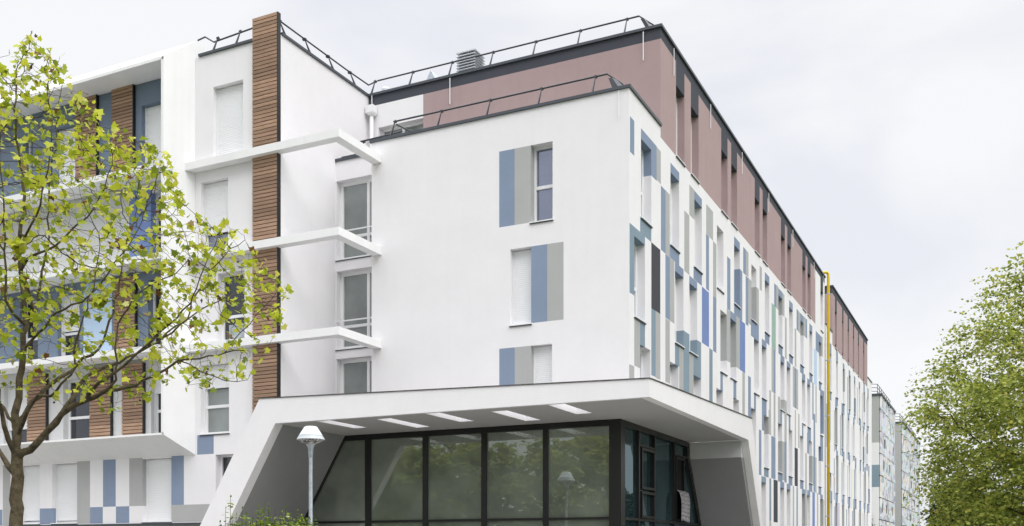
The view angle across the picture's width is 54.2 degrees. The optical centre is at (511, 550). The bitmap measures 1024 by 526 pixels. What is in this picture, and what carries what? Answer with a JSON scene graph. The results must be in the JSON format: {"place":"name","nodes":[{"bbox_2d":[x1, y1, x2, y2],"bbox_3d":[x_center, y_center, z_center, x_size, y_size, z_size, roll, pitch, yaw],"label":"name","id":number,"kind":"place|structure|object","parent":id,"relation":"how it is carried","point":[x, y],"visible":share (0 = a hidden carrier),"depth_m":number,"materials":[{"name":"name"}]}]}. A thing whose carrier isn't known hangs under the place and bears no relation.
{"place":"outdoors","nodes":[
{"label":"outdoors","id":0,"kind":"place"},
{"bbox_2d":[0,31,293,525],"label":"plane tree","id":1,"kind":"object","parent":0,"point":[19,248],"visible":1,"depth_m":13.80,"materials":[{"name":"green plant"}]},
{"bbox_2d":[0,0,1023,525],"label":"sky","id":2,"kind":"structure","parent":0,"point":[889,134],"materials":[{"name":"white"}]},
{"bbox_2d":[825,285,871,525],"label":"apartment building","id":3,"kind":"structure","parent":0,"point":[851,437],"depth_m":63.97,"materials":[{"name":"white paint"}]},
{"bbox_2d":[872,384,895,525],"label":"tower block","id":4,"kind":"structure","parent":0,"point":[883,465],"depth_m":128.52,"materials":[{"name":"white paint"}]},
{"bbox_2d":[894,413,920,525],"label":"tower block","id":5,"kind":"structure","parent":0,"point":[903,462],"depth_m":157.05,"materials":[{"name":"white paint"}]},
{"bbox_2d":[920,478,1022,525],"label":"tree","id":6,"kind":"object","parent":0,"point":[929,511],"visible":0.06,"depth_m":40.92,"materials":[{"name":"plant"}]},
{"label":"ground","id":7,"kind":"structure","parent":0,"visible":0},
{"bbox_2d":[200,15,829,525],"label":"apartment building","id":8,"kind":"structure","parent":7,"relation":"on","point":[586,287],"depth_m":29.08,"materials":[{"name":"white paint"}]},
{"bbox_2d":[335,178,371,261],"bbox_3d":[-4.696,-10.498,31.600,1.960,2.565,0.360,0,0,26],"label":"window","id":9,"kind":"structure","parent":8,"relation":"in","point":[356,196],"depth_m":31.88,"materials":[{"name":"grey glass"}]},
{"bbox_2d":[335,269,371,350],"bbox_3d":[-4.696,-7.633,31.600,1.960,2.535,0.360,0,0,26],"label":"window","id":10,"kind":"structure","parent":8,"relation":"in","point":[356,287],"depth_m":31.87,"materials":[{"name":"grey glass"}]},
{"bbox_2d":[341,357,371,392],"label":"window","id":11,"kind":"structure","parent":8,"relation":"in","point":[356,374],"depth_m":31.88,"materials":[{"name":"grey glass"}]},
{"bbox_2d":[382,122,422,136],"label":"window","id":12,"kind":"structure","parent":8,"relation":"in","point":[419,125],"depth_m":33.19,"materials":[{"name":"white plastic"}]},
{"bbox_2d":[509,249,531,326],"bbox_3d":[0.282,-7.393,28.115,0.709,2.195,0.275,0,0,26],"label":"window","id":13,"kind":"structure","parent":8,"relation":"in","point":[521,259],"depth_m":28.23,"materials":[{"name":"white plastic"}]},
{"bbox_2d":[529,145,553,223],"bbox_3d":[0.880,-10.208,27.868,0.726,2.205,0.360,0,0,26],"label":"window","id":14,"kind":"structure","parent":8,"relation":"in","point":[543,156],"depth_m":28.02,"materials":[{"name":"grey glass"}]},
{"bbox_2d":[533,346,551,382],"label":"window","id":15,"kind":"structure","parent":8,"relation":"in","point":[542,356],"depth_m":27.95,"materials":[{"name":"white plastic"}]},
{"bbox_2d":[634,244,646,324],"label":"window","id":16,"kind":"structure","parent":8,"relation":"in","point":[635,247],"depth_m":27.80,"materials":[{"name":"white plastic"}]},
{"bbox_2d":[640,350,642,377],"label":"window","id":17,"kind":"structure","parent":8,"relation":"in","point":[641,352],"depth_m":28.24,"materials":[{"name":"white plastic"}]},
{"bbox_2d":[641,149,652,228],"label":"window","id":18,"kind":"structure","parent":8,"relation":"in","point":[642,152],"depth_m":28.32,"materials":[{"name":"white plastic"}]},
{"bbox_2d":[670,181,680,253],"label":"window","id":19,"kind":"structure","parent":8,"relation":"in","point":[671,244],"depth_m":30.72,"materials":[{"name":"white plastic"}]},
{"bbox_2d":[675,278,684,348],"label":"window","id":20,"kind":"structure","parent":8,"relation":"in","point":[676,343],"depth_m":31.17,"materials":[{"name":"white plastic"}]},
{"bbox_2d":[676,97,685,166],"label":"window","id":21,"kind":"structure","parent":8,"relation":"in","point":[677,156],"depth_m":31.27,"materials":[{"name":"white plastic"}]},
{"bbox_2d":[677,490,689,522],"bbox_3d":[5.293,-1.365,30.826,0.192,0.990,1.041,0,0,26],"label":"towel","id":22,"kind":"object","parent":8,"relation":"hanging from","point":[685,502],"visible":1,"depth_m":30.81,"materials":[{"name":"white fabric"}]},
{"bbox_2d":[689,290,698,357],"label":"window","id":23,"kind":"structure","parent":8,"relation":"in","point":[691,352],"depth_m":32.56,"materials":[{"name":"white plastic"}]},
{"bbox_2d":[691,118,699,183],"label":"window","id":24,"kind":"structure","parent":8,"relation":"in","point":[692,174],"depth_m":32.77,"materials":[{"name":"white plastic"}]},
{"bbox_2d":[694,208,703,274],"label":"window","id":25,"kind":"structure","parent":8,"relation":"in","point":[695,267],"depth_m":33.09,"materials":[{"name":"white plastic"}]},
{"bbox_2d":[888,241,1023,525],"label":"broadleaf tree","id":26,"kind":"object","parent":7,"relation":"on","point":[992,508],"visible":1,"depth_m":27.48,"materials":[{"name":"green plant"}]},
{"label":"forecourt","id":27,"kind":"structure","parent":0,"visible":0},
{"bbox_2d":[0,11,381,525],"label":"apartment wing","id":28,"kind":"structure","parent":27,"relation":"on","point":[261,130],"depth_m":30.92,"materials":[{"name":"white paint"}]},
{"bbox_2d":[8,386,27,441],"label":"window","id":29,"kind":"structure","parent":28,"relation":"in","point":[11,393],"depth_m":34.80,"materials":[{"name":"white plastic"}]},
{"bbox_2d":[29,140,32,190],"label":"window","id":30,"kind":"structure","parent":28,"relation":"in","point":[30,145],"depth_m":34.52,"materials":[{"name":"white plastic"}]},
{"bbox_2d":[23,466,39,524],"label":"window","id":31,"kind":"structure","parent":28,"relation":"in","point":[31,489],"depth_m":34.42,"materials":[{"name":"white plastic"}]},
{"bbox_2d":[26,300,37,359],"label":"window","id":32,"kind":"structure","parent":28,"relation":"in","point":[34,344],"depth_m":34.52,"materials":[{"name":"white plastic"}]},
{"bbox_2d":[39,217,55,272],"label":"window","id":33,"kind":"structure","parent":28,"relation":"in","point":[41,231],"depth_m":34.08,"materials":[{"name":"white plastic"}]},
{"bbox_2d":[50,464,77,524],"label":"window","id":34,"kind":"structure","parent":28,"relation":"in","point":[66,474],"depth_m":33.66,"materials":[{"name":"white plastic"}]},
{"bbox_2d":[59,127,75,183],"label":"window","id":35,"kind":"structure","parent":28,"relation":"in","point":[67,178],"depth_m":33.64,"materials":[{"name":"white plastic"}]},
{"bbox_2d":[61,294,79,355],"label":"window","id":36,"kind":"structure","parent":28,"relation":"in","point":[73,333],"depth_m":33.65,"materials":[{"name":"white plastic"}]},
{"bbox_2d":[68,380,90,438],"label":"window","id":37,"kind":"structure","parent":28,"relation":"in","point":[78,418],"depth_m":33.53,"materials":[{"name":"grey glass"}]},
{"bbox_2d":[145,104,160,163],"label":"window","id":38,"kind":"structure","parent":28,"relation":"in","point":[152,114],"depth_m":31.89,"materials":[{"name":"white plastic"}]},
{"bbox_2d":[141,458,171,522],"bbox_3d":[-11.181,-1.897,31.722,1.290,2.045,0.340,0,0,26],"label":"window","id":39,"kind":"structure","parent":28,"relation":"in","point":[158,471],"depth_m":31.81,"materials":[{"name":"white plastic"}]},
{"bbox_2d":[153,282,160,343],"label":"window","id":40,"kind":"structure","parent":28,"relation":"in","point":[155,302],"depth_m":31.95,"materials":[{"name":"white plastic"}]},
{"bbox_2d":[155,375,160,432],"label":"window","id":41,"kind":"structure","parent":28,"relation":"in","point":[158,383],"depth_m":31.88,"materials":[{"name":"white plastic"}]},
{"bbox_2d":[156,194,160,251],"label":"window","id":42,"kind":"structure","parent":28,"relation":"in","point":[158,197],"depth_m":31.91,"materials":[{"name":"white plastic"}]},
{"bbox_2d":[199,364,229,435],"bbox_3d":[-9.035,-4.622,30.667,1.186,2.175,0.340,0,0,26],"label":"window","id":43,"kind":"structure","parent":28,"relation":"in","point":[216,405],"depth_m":30.81,"materials":[{"name":"grey glass"}]},
{"bbox_2d":[205,180,227,248],"bbox_3d":[-9.001,-10.295,30.759,1.090,2.090,0.145,0,0,26],"label":"window","id":44,"kind":"structure","parent":28,"relation":"in","point":[216,194],"depth_m":30.77,"materials":[{"name":"white plastic"}]},
{"bbox_2d":[221,455,232,479],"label":"window","id":45,"kind":"structure","parent":28,"relation":"in","point":[225,459],"depth_m":30.72,"materials":[{"name":"white plastic"}]},
{"bbox_2d":[217,83,242,155],"bbox_3d":[-8.539,-13.045,30.485,1.174,2.270,0.060,0,0,26],"label":"window","id":46,"kind":"structure","parent":28,"relation":"in","point":[229,99],"depth_m":30.51,"materials":[{"name":"white plastic"}]},
{"bbox_2d":[223,272,243,339],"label":"window","id":47,"kind":"structure","parent":28,"relation":"in","point":[227,327],"depth_m":30.55,"materials":[{"name":"white plastic"}]},
{"bbox_2d":[219,495,316,525],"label":"shrub","id":48,"kind":"object","parent":27,"relation":"on","point":[298,523],"visible":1,"depth_m":18.03,"materials":[{"name":"green plant"}]},
{"bbox_2d":[297,426,324,523],"bbox_3d":[-4.368,-0.550,21.700,0.604,4.300,0.604,0,0,26],"label":"street lamp","id":49,"kind":"object","parent":27,"relation":"on","point":[310,437],"visible":0.98,"depth_m":21.63,"materials":[{"name":"metal"}]}
]}

